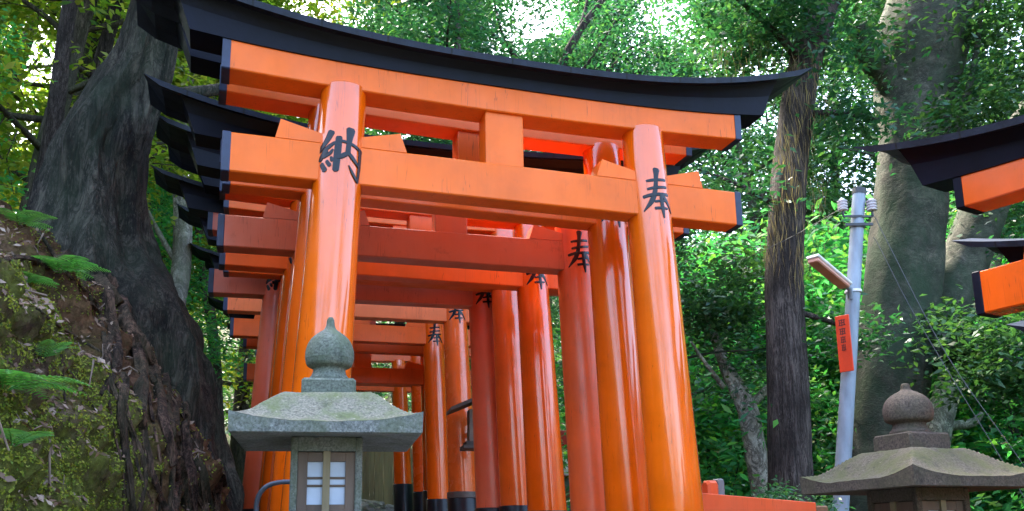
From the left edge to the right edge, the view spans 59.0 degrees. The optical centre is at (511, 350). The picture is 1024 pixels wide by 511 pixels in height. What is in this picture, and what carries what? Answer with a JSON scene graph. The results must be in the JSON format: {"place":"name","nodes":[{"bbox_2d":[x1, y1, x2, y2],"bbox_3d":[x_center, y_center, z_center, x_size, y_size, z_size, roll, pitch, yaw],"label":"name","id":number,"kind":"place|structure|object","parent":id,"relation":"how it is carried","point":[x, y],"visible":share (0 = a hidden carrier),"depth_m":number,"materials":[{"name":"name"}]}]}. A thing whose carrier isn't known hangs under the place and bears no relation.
{"place":"outdoors","nodes":[
{"label":"outdoors","id":0,"kind":"place"},
{"bbox_2d":[0,200,235,510],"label":"earth bank terrain","id":1,"kind":"structure","parent":0,"point":[94,476],"depth_m":5.03,"materials":[{"name":"brown soil"}]},
{"bbox_2d":[0,22,50,90],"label":"hillside tree","id":2,"kind":"object","parent":1,"relation":"on","point":[18,46],"visible":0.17,"depth_m":22.26,"materials":[{"name":"green plant"}]},
{"bbox_2d":[0,428,53,446],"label":"fern","id":3,"kind":"object","parent":1,"relation":"on","point":[22,436],"visible":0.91,"depth_m":3.87,"materials":[{"name":"green plant"}]},
{"bbox_2d":[0,1,54,213],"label":"bank bush","id":4,"kind":"object","parent":1,"relation":"on","point":[14,54],"visible":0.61,"depth_m":10.30,"materials":[{"name":"green plant"}]},
{"bbox_2d":[0,17,55,200],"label":"hillside tree","id":5,"kind":"object","parent":1,"relation":"on","point":[30,70],"visible":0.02,"depth_m":27.57,"materials":[{"name":"green plant"}]},
{"bbox_2d":[0,208,57,231],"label":"fern","id":6,"kind":"object","parent":1,"relation":"on","point":[26,219],"visible":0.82,"depth_m":6.11,"materials":[{"name":"green plant"}]},
{"bbox_2d":[21,270,58,287],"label":"fern","id":7,"kind":"object","parent":1,"relation":"on","point":[33,278],"visible":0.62,"depth_m":5.50,"materials":[{"name":"green plant"}]},
{"bbox_2d":[0,369,91,399],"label":"fern","id":8,"kind":"object","parent":1,"relation":"on","point":[9,378],"visible":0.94,"depth_m":4.22,"materials":[{"name":"green plant"}]},
{"bbox_2d":[26,0,77,206],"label":"thin tree","id":9,"kind":"object","parent":1,"relation":"on","point":[55,109],"visible":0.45,"depth_m":10.28,"materials":[{"name":"brown plant"}]},
{"bbox_2d":[34,339,76,357],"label":"fern","id":10,"kind":"object","parent":1,"relation":"on","point":[52,343],"visible":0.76,"depth_m":4.74,"materials":[{"name":"green plant"}]},
{"bbox_2d":[0,4,126,211],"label":"hillside tree","id":11,"kind":"object","parent":1,"relation":"on","point":[36,67],"visible":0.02,"depth_m":22.82,"materials":[{"name":"green plant"}]},
{"bbox_2d":[33,255,110,279],"bbox_3d":[-2.938,-0.546,5.883,0.606,0.097,0.561,-12,-16,42],"label":"fern","id":12,"kind":"object","parent":1,"relation":"on","point":[64,264],"visible":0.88,"depth_m":5.86,"materials":[{"name":"green plant"}]},
{"bbox_2d":[0,219,204,487],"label":"dead sticks","id":13,"kind":"object","parent":1,"relation":"on","point":[50,427],"visible":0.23,"depth_m":4.89,"materials":[{"name":"brown wood"}]},
{"bbox_2d":[87,0,128,78],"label":"thin tree","id":14,"kind":"object","parent":1,"relation":"on","point":[106,41],"visible":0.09,"depth_m":12.46,"materials":[{"name":"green plant"}]},
{"bbox_2d":[0,11,216,259],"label":"hillside tree","id":15,"kind":"object","parent":1,"relation":"on","point":[149,175],"visible":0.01,"depth_m":18.70,"materials":[{"name":"green plant"}]},
{"bbox_2d":[0,200,220,510],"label":"fallen leaves","id":16,"kind":"object","parent":1,"relation":"on","point":[40,497],"visible":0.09,"depth_m":4.89,"materials":[{"name":"brown plant"}]},
{"bbox_2d":[0,203,228,510],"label":"moss","id":17,"kind":"object","parent":1,"relation":"on","point":[58,371],"visible":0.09,"depth_m":4.83,"materials":[{"name":"green plant"}]},
{"bbox_2d":[0,0,274,230],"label":"hillside tree","id":18,"kind":"object","parent":1,"relation":"on","point":[86,12],"visible":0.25,"depth_m":11.53,"materials":[{"name":"green plant"}]},
{"bbox_2d":[0,0,281,225],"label":"hillside tree","id":19,"kind":"object","parent":1,"relation":"on","point":[52,8],"visible":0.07,"depth_m":14.53,"materials":[{"name":"green plant"}]},
{"bbox_2d":[5,34,302,317],"bbox_3d":[-7.054,-4.038,18.299,6.596,10.348,5.918,-1,-12,0],"label":"hillside tree","id":20,"kind":"object","parent":1,"relation":"on","point":[164,256],"depth_m":17.16,"materials":[{"name":"green plant"}]},
{"bbox_2d":[9,0,342,218],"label":"hillside tree","id":21,"kind":"object","parent":1,"relation":"on","point":[288,8],"visible":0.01,"depth_m":16.26,"materials":[{"name":"green plant"}]},
{"bbox_2d":[83,15,273,304],"bbox_3d":[-4.514,-1.136,13.164,4.329,9.350,3.497,2,-12,-14],"label":"pale tree","id":22,"kind":"object","parent":1,"relation":"on","point":[180,255],"visible":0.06,"depth_m":13.03,"materials":[{"name":"grey plant"}]},
{"bbox_2d":[148,176,241,373],"bbox_3d":[-6.330,-0.983,15.976,4.394,4.235,3.418,6,-14,-28],"label":"bank bush","id":23,"kind":"object","parent":1,"relation":"on","point":[200,284],"visible":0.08,"depth_m":16.28,"materials":[{"name":"green plant"}]},
{"bbox_2d":[147,164,252,358],"bbox_3d":[-6.003,-1.024,14.177,3.107,3.850,3.994,-1,-12,2],"label":"bank bush","id":24,"kind":"object","parent":1,"relation":"on","point":[154,203],"visible":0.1,"depth_m":14.35,"materials":[{"name":"green plant"}]},
{"bbox_2d":[158,205,255,393],"bbox_3d":[-7.074,-0.922,17.909,4.793,4.620,3.728,-3,-12,11],"label":"bank bush","id":25,"kind":"object","parent":1,"relation":"on","point":[217,360],"visible":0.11,"depth_m":17.60,"materials":[{"name":"green plant"}]},
{"bbox_2d":[0,0,436,510],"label":"old tree","id":26,"kind":"object","parent":1,"relation":"on","point":[89,187],"visible":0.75,"depth_m":7.11,"materials":[{"name":"grey plant"}]},
{"bbox_2d":[101,0,388,430],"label":"hillside tree","id":27,"kind":"object","parent":1,"relation":"on","point":[219,385],"depth_m":17.74,"materials":[{"name":"green plant"}]},
{"bbox_2d":[113,0,405,237],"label":"hillside tree","id":28,"kind":"object","parent":1,"relation":"on","point":[318,12],"visible":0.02,"depth_m":20.45,"materials":[{"name":"green plant"}]},
{"bbox_2d":[172,120,379,483],"bbox_3d":[-6.684,-2.455,23.555,7.397,12.935,8.245,-7,-14,28],"label":"hillside tree","id":29,"kind":"object","parent":1,"relation":"on","point":[241,401],"depth_m":22.73,"materials":[{"name":"green plant"}]},
{"bbox_2d":[10,0,1022,243],"label":"sky","id":30,"kind":"structure","parent":0,"point":[659,10],"materials":[{"name":"white"}]},
{"bbox_2d":[195,206,1019,507],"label":"ground","id":31,"kind":"structure","parent":0,"point":[231,389],"depth_m":44.58,"materials":[{"name":"green plant"}]},
{"bbox_2d":[204,315,254,428],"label":"evergreen tree","id":32,"kind":"object","parent":31,"relation":"on","point":[228,398],"visible":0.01,"depth_m":32.93,"materials":[{"name":"green plant"}]},
{"bbox_2d":[225,117,405,398],"bbox_3d":[-5.430,-2.298,29.494,6.557,14.039,8.359,-3,-12,11],"label":"evergreen tree","id":33,"kind":"object","parent":31,"relation":"on","point":[374,365],"depth_m":27.52,"materials":[{"name":"green plant"}]},
{"bbox_2d":[345,0,432,404],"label":"slender tree","id":34,"kind":"object","parent":31,"relation":"on","point":[388,134],"depth_m":29.47,"materials":[{"name":"green plant"}]},
{"bbox_2d":[319,0,531,142],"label":"slender tree","id":35,"kind":"object","parent":31,"relation":"on","point":[387,4],"visible":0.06,"depth_m":23.58,"materials":[{"name":"green plant"}]},
{"bbox_2d":[348,0,590,151],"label":"slender tree","id":36,"kind":"object","parent":31,"relation":"on","point":[452,12],"visible":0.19,"depth_m":17.28,"materials":[{"name":"green plant"}]},
{"bbox_2d":[398,0,598,151],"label":"slender tree","id":37,"kind":"object","parent":31,"relation":"on","point":[515,37],"visible":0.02,"depth_m":25.16,"materials":[{"name":"green plant"}]},
{"bbox_2d":[469,321,564,419],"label":"young tree","id":38,"kind":"object","parent":31,"relation":"on","point":[555,358],"depth_m":23.71,"materials":[{"name":"green plant"}]},
{"bbox_2d":[552,296,565,450],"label":"evergreen tree","id":39,"kind":"object","parent":31,"relation":"on","point":[554,297],"visible":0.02,"depth_m":31.76,"materials":[{"name":"green plant"}]},
{"bbox_2d":[395,0,727,331],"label":"branching tree","id":40,"kind":"object","parent":31,"relation":"on","point":[583,22],"visible":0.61,"depth_m":19.45,"materials":[{"name":"green plant"}]},
{"bbox_2d":[561,431,570,510],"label":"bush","id":41,"kind":"object","parent":31,"relation":"on","point":[564,439],"visible":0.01,"depth_m":15.57,"materials":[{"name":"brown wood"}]},
{"bbox_2d":[204,169,1006,441],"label":"woods","id":42,"kind":"object","parent":31,"relation":"on","point":[227,432],"visible":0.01,"depth_m":40.51,"materials":[{"name":"green plant"}]},
{"bbox_2d":[518,0,734,273],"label":"slender tree","id":43,"kind":"object","parent":31,"relation":"on","point":[639,48],"visible":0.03,"depth_m":24.90,"materials":[{"name":"green plant"}]},
{"bbox_2d":[531,0,743,270],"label":"slender tree","id":44,"kind":"object","parent":31,"relation":"on","point":[598,18],"visible":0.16,"depth_m":23.87,"materials":[{"name":"green plant"}]},
{"bbox_2d":[550,297,766,503],"bbox_3d":[2.097,2.136,17.490,5.593,6.930,7.190,0,-12,-6],"label":"green bush","id":45,"kind":"object","parent":31,"relation":"on","point":[561,394],"visible":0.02,"depth_m":17.72,"materials":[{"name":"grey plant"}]},
{"bbox_2d":[557,310,762,504],"bbox_3d":[2.336,2.336,15.227,6.391,6.160,4.971,-5,-13,20],"label":"green bush","id":46,"kind":"object","parent":31,"relation":"on","point":[698,438],"visible":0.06,"depth_m":15.15,"materials":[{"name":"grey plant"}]},
{"bbox_2d":[541,152,835,447],"bbox_3d":[2.547,0.329,13.373,5.072,7.862,4.996,0,-12,-5],"label":"young tree","id":47,"kind":"object","parent":31,"relation":"on","point":[760,365],"visible":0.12,"depth_m":13.36,"materials":[{"name":"green plant"}]},
{"bbox_2d":[566,267,838,510],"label":"green bush","id":48,"kind":"object","parent":31,"relation":"on","point":[728,456],"visible":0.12,"depth_m":14.29,"materials":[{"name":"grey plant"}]},
{"bbox_2d":[615,46,810,452],"bbox_3d":[5.416,-2.430,28.545,9.238,15.517,7.248,3,-12,-16],"label":"evergreen tree","id":49,"kind":"object","parent":31,"relation":"on","point":[747,161],"visible":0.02,"depth_m":28.11,"materials":[{"name":"green plant"}]},
{"bbox_2d":[679,232,768,497],"bbox_3d":[3.106,1.490,12.852,2.305,6.602,2.654,-5,-13,17],"label":"pale tree","id":50,"kind":"object","parent":31,"relation":"on","point":[756,456],"visible":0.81,"depth_m":12.97,"materials":[{"name":"green plant"}]},
{"bbox_2d":[700,457,747,495],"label":"green bush","id":51,"kind":"object","parent":31,"relation":"on","point":[723,470],"visible":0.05,"depth_m":13.85,"materials":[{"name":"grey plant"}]},
{"bbox_2d":[627,0,876,425],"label":"evergreen tree","id":52,"kind":"object","parent":31,"relation":"on","point":[834,196],"visible":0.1,"depth_m":25.58,"materials":[{"name":"green plant"}]},
{"bbox_2d":[676,230,837,503],"bbox_3d":[5.550,1.385,20.467,7.146,8.854,9.187,-9,-14,32],"label":"green bush","id":53,"kind":"object","parent":31,"relation":"on","point":[823,381],"visible":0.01,"depth_m":18.52,"materials":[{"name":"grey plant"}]},
{"bbox_2d":[702,479,827,510],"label":"orange fence","id":54,"kind":"object","parent":31,"relation":"on","point":[715,498],"visible":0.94,"depth_m":6.81,"materials":[{"name":"paint"}]},
{"bbox_2d":[675,210,861,508],"bbox_3d":[4.138,1.562,17.738,6.836,8.470,8.788,-13,-17,44],"label":"green bush","id":55,"kind":"object","parent":31,"relation":"on","point":[757,243],"visible":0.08,"depth_m":16.95,"materials":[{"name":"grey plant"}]},
{"bbox_2d":[686,93,870,449],"bbox_3d":[8.994,-2.006,29.847,6.902,14.778,8.799,1,-12,-10],"label":"evergreen tree","id":56,"kind":"object","parent":31,"relation":"on","point":[754,129],"visible":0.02,"depth_m":30.27,"materials":[{"name":"green plant"}]},
{"bbox_2d":[704,364,856,509],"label":"green bush","id":57,"kind":"object","parent":31,"relation":"on","point":[821,393],"visible":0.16,"depth_m":14.40,"materials":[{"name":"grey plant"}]},
{"bbox_2d":[730,475,854,510],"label":"green bush","id":58,"kind":"object","parent":31,"relation":"on","point":[771,495],"visible":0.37,"depth_m":8.07,"materials":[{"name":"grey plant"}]},
{"bbox_2d":[625,0,995,501],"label":"conifer tree","id":59,"kind":"object","parent":31,"relation":"on","point":[749,28],"visible":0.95,"depth_m":12.41,"materials":[{"name":"green plant"}]},
{"bbox_2d":[806,187,876,510],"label":"utility pole","id":60,"kind":"object","parent":31,"relation":"on","point":[850,282],"visible":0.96,"depth_m":10.15,"materials":[{"name":"grey metal"}]},
{"bbox_2d":[683,211,836,281],"bbox_3d":[2.657,-1.286,14.054,0.148,0.795,7.499,3,-13,-19],"label":"cable","id":61,"kind":"object","parent":60,"relation":"attached to","point":[771,246],"visible":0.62,"depth_m":11.93,"materials":[{"name":"metal"}]},
{"bbox_2d":[835,314,853,372],"bbox_3d":[3.716,-0.079,10.088,0.063,0.640,0.160,10,-16,-43],"label":"notice sign","id":62,"kind":"object","parent":60,"relation":"attached to","point":[844,344],"visible":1,"depth_m":10.07,"materials":[{"name":"red paint"}]},
{"bbox_2d":[869,215,1023,465],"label":"cable","id":63,"kind":"object","parent":60,"relation":"attached to","point":[941,345],"visible":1,"depth_m":9.45,"materials":[{"name":"metal"}]},
{"bbox_2d":[873,237,1023,496],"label":"cable","id":64,"kind":"object","parent":60,"relation":"attached to","point":[940,358],"visible":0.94,"depth_m":9.43,"materials":[{"name":"metal"}]},
{"bbox_2d":[685,0,1006,300],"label":"evergreen tree","id":65,"kind":"object","parent":31,"relation":"on","point":[842,68],"visible":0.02,"depth_m":30.12,"materials":[{"name":"green plant"}]},
{"bbox_2d":[699,196,1019,510],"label":"green bush","id":66,"kind":"object","parent":31,"relation":"on","point":[865,237],"visible":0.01,"depth_m":19.45,"materials":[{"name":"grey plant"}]},
{"bbox_2d":[698,194,1023,510],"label":"green bush","id":67,"kind":"object","parent":31,"relation":"on","point":[839,242],"visible":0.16,"depth_m":17.75,"materials":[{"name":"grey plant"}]},
{"bbox_2d":[699,225,1022,510],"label":"green bush","id":68,"kind":"object","parent":31,"relation":"on","point":[830,298],"visible":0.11,"depth_m":16.61,"materials":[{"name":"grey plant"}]},
{"bbox_2d":[747,0,1022,498],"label":"evergreen tree","id":69,"kind":"object","parent":31,"relation":"on","point":[847,83],"visible":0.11,"depth_m":25.22,"materials":[{"name":"green plant"}]},
{"bbox_2d":[785,2,1023,451],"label":"evergreen tree","id":70,"kind":"object","parent":31,"relation":"on","point":[863,137],"visible":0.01,"depth_m":30.03,"materials":[{"name":"green plant"}]},
{"bbox_2d":[799,383,1023,510],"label":"stone lantern","id":71,"kind":"object","parent":31,"relation":"on","point":[912,462],"visible":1,"depth_m":4.48,"materials":[{"name":"grey stone"}]},
{"bbox_2d":[805,255,1023,510],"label":"green bush","id":72,"kind":"object","parent":31,"relation":"on","point":[971,444],"visible":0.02,"depth_m":16.41,"materials":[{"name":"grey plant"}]},
{"bbox_2d":[818,0,1023,510],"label":"beech tree","id":73,"kind":"object","parent":31,"relation":"on","point":[911,215],"visible":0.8,"depth_m":13.66,"materials":[{"name":"grey plant"}]},
{"bbox_2d":[853,115,1023,318],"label":"torii gate","id":74,"kind":"structure","parent":31,"relation":"on","point":[978,170],"depth_m":5.46,"materials":[{"name":"wood"}]},
{"bbox_2d":[863,236,1023,510],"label":"green bush","id":75,"kind":"object","parent":31,"relation":"on","point":[973,448],"visible":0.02,"depth_m":17.21,"materials":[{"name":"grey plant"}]},
{"bbox_2d":[865,0,1023,211],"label":"evergreen tree","id":76,"kind":"object","parent":31,"relation":"on","point":[988,67],"depth_m":26.80,"materials":[{"name":"green plant"}]},
{"bbox_2d":[926,191,1023,445],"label":"pale tree","id":77,"kind":"object","parent":31,"relation":"on","point":[943,420],"visible":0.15,"depth_m":14.98,"materials":[{"name":"green plant"}]},
{"bbox_2d":[930,256,1023,510],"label":"green bush","id":78,"kind":"object","parent":31,"relation":"on","point":[978,498],"visible":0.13,"depth_m":15.53,"materials":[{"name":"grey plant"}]},
{"bbox_2d":[933,201,1023,509],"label":"young tree","id":79,"kind":"object","parent":31,"relation":"on","point":[972,441],"visible":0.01,"depth_m":17.40,"materials":[{"name":"green plant"}]},
{"bbox_2d":[953,238,1023,262],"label":"torii gate","id":80,"kind":"structure","parent":31,"relation":"on","point":[1011,250],"depth_m":6.60,"materials":[{"name":"wood"}]},
{"bbox_2d":[969,352,1021,510],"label":"green bush","id":81,"kind":"object","parent":31,"relation":"on","point":[1002,493],"visible":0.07,"depth_m":16.60,"materials":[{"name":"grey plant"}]},
{"bbox_2d":[968,320,1023,466],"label":"green bush","id":82,"kind":"object","parent":31,"relation":"on","point":[1009,419],"visible":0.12,"depth_m":14.99,"materials":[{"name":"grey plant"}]},
{"bbox_2d":[969,404,1023,510],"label":"green bush","id":83,"kind":"object","parent":31,"relation":"on","point":[1009,507],"visible":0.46,"depth_m":12.71,"materials":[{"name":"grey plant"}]},
{"bbox_2d":[989,384,1023,508],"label":"green bush","id":84,"kind":"object","parent":31,"relation":"on","point":[1018,452],"visible":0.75,"depth_m":12.69,"materials":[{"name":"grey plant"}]},
{"bbox_2d":[1006,321,1023,330],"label":"torii gate","id":85,"kind":"structure","parent":31,"relation":"on","point":[1019,325],"depth_m":7.69,"materials":[{"name":"wood"}]},
{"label":"path","id":86,"kind":"structure","parent":0,"visible":0},
{"bbox_2d":[254,479,289,510],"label":"handrail","id":87,"kind":"object","parent":86,"relation":"on","point":[263,489],"visible":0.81,"depth_m":4.85,"materials":[{"name":"grey metal"}]},
{"bbox_2d":[227,323,412,510],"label":"torii gate","id":88,"kind":"structure","parent":86,"relation":"on","point":[403,491],"depth_m":18.98,"materials":[{"name":"wood"}]},
{"bbox_2d":[224,314,422,510],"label":"torii gate","id":89,"kind":"structure","parent":86,"relation":"on","point":[417,457],"depth_m":16.67,"materials":[{"name":"wood"}]},
{"bbox_2d":[228,317,422,510],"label":"stone lantern","id":90,"kind":"object","parent":86,"relation":"on","point":[328,425],"visible":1,"depth_m":3.97,"materials":[{"name":"stone"}]},
{"bbox_2d":[151,165,499,510],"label":"torii gate","id":91,"kind":"structure","parent":86,"relation":"on","point":[200,202],"depth_m":9.78,"materials":[{"name":"wood"}]},
{"bbox_2d":[176,203,475,510],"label":"torii gate","id":92,"kind":"structure","parent":86,"relation":"on","point":[461,494],"depth_m":11.82,"materials":[{"name":"wood"}]},
{"bbox_2d":[446,398,473,450],"bbox_3d":[-0.451,0.931,11.416,0.720,0.660,0.680,2,-12,-11],"label":"wooden lantern","id":93,"kind":"object","parent":92,"relation":"attached to","point":[468,445],"visible":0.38,"depth_m":11.21,"materials":[{"name":"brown wood"}]},
{"bbox_2d":[190,243,469,510],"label":"torii gate","id":94,"kind":"structure","parent":86,"relation":"on","point":[428,337],"depth_m":13.53,"materials":[{"name":"wood"}]},
{"bbox_2d":[205,262,470,357],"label":"torii gate","id":95,"kind":"structure","parent":86,"relation":"on","point":[380,349],"depth_m":14.20,"materials":[{"name":"wood"}]},
{"bbox_2d":[208,296,471,510],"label":"torii gate","id":96,"kind":"structure","parent":86,"relation":"on","point":[409,374],"depth_m":14.82,"materials":[{"name":"wood"}]},
{"bbox_2d":[156,115,566,510],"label":"torii gate","id":97,"kind":"structure","parent":86,"relation":"on","point":[545,481],"depth_m":8.60,"materials":[{"name":"wood"}]},
{"bbox_2d":[168,146,558,510],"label":"torii gate","id":98,"kind":"structure","parent":86,"relation":"on","point":[510,432],"depth_m":9.60,"materials":[{"name":"wood"}]},
{"bbox_2d":[361,502,376,510],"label":"rock","id":99,"kind":"object","parent":86,"relation":"on","point":[365,506],"visible":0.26,"depth_m":19.33,"materials":[{"name":"grey stone"}]},
{"bbox_2d":[362,499,387,510],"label":"rock","id":100,"kind":"object","parent":86,"relation":"on","point":[379,505],"visible":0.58,"depth_m":19.57,"materials":[{"name":"grey stone"}]},
{"bbox_2d":[362,447,412,504],"bbox_3d":[-3.077,3.078,20.855,2.043,1.774,0.081,6,-14,-29],"label":"board fence","id":101,"kind":"object","parent":86,"relation":"on","point":[376,487],"visible":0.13,"depth_m":20.86,"materials":[{"name":"brown wood"}]},
{"bbox_2d":[384,504,393,510],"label":"rock","id":102,"kind":"object","parent":86,"relation":"on","point":[389,507],"visible":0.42,"depth_m":19.72,"materials":[{"name":"grey stone"}]},
{"bbox_2d":[136,1,691,510],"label":"torii gate","id":103,"kind":"structure","parent":86,"relation":"on","point":[618,385],"depth_m":6.85,"materials":[{"name":"orange-red painted wood"},{"name":"black lacquer"},{"name":"dark blue metal"}]},
{"bbox_2d":[143,73,707,510],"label":"torii gate","id":104,"kind":"structure","parent":86,"relation":"on","point":[562,254],"depth_m":7.55,"materials":[{"name":"orange-red painted wood"},{"name":"black lacquer"},{"name":"dark blue metal"}]},
{"bbox_2d":[136,0,812,510],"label":"torii gate","id":105,"kind":"structure","parent":86,"relation":"on","point":[338,164],"depth_m":6.16,"materials":[{"name":"wood"}]}
]}

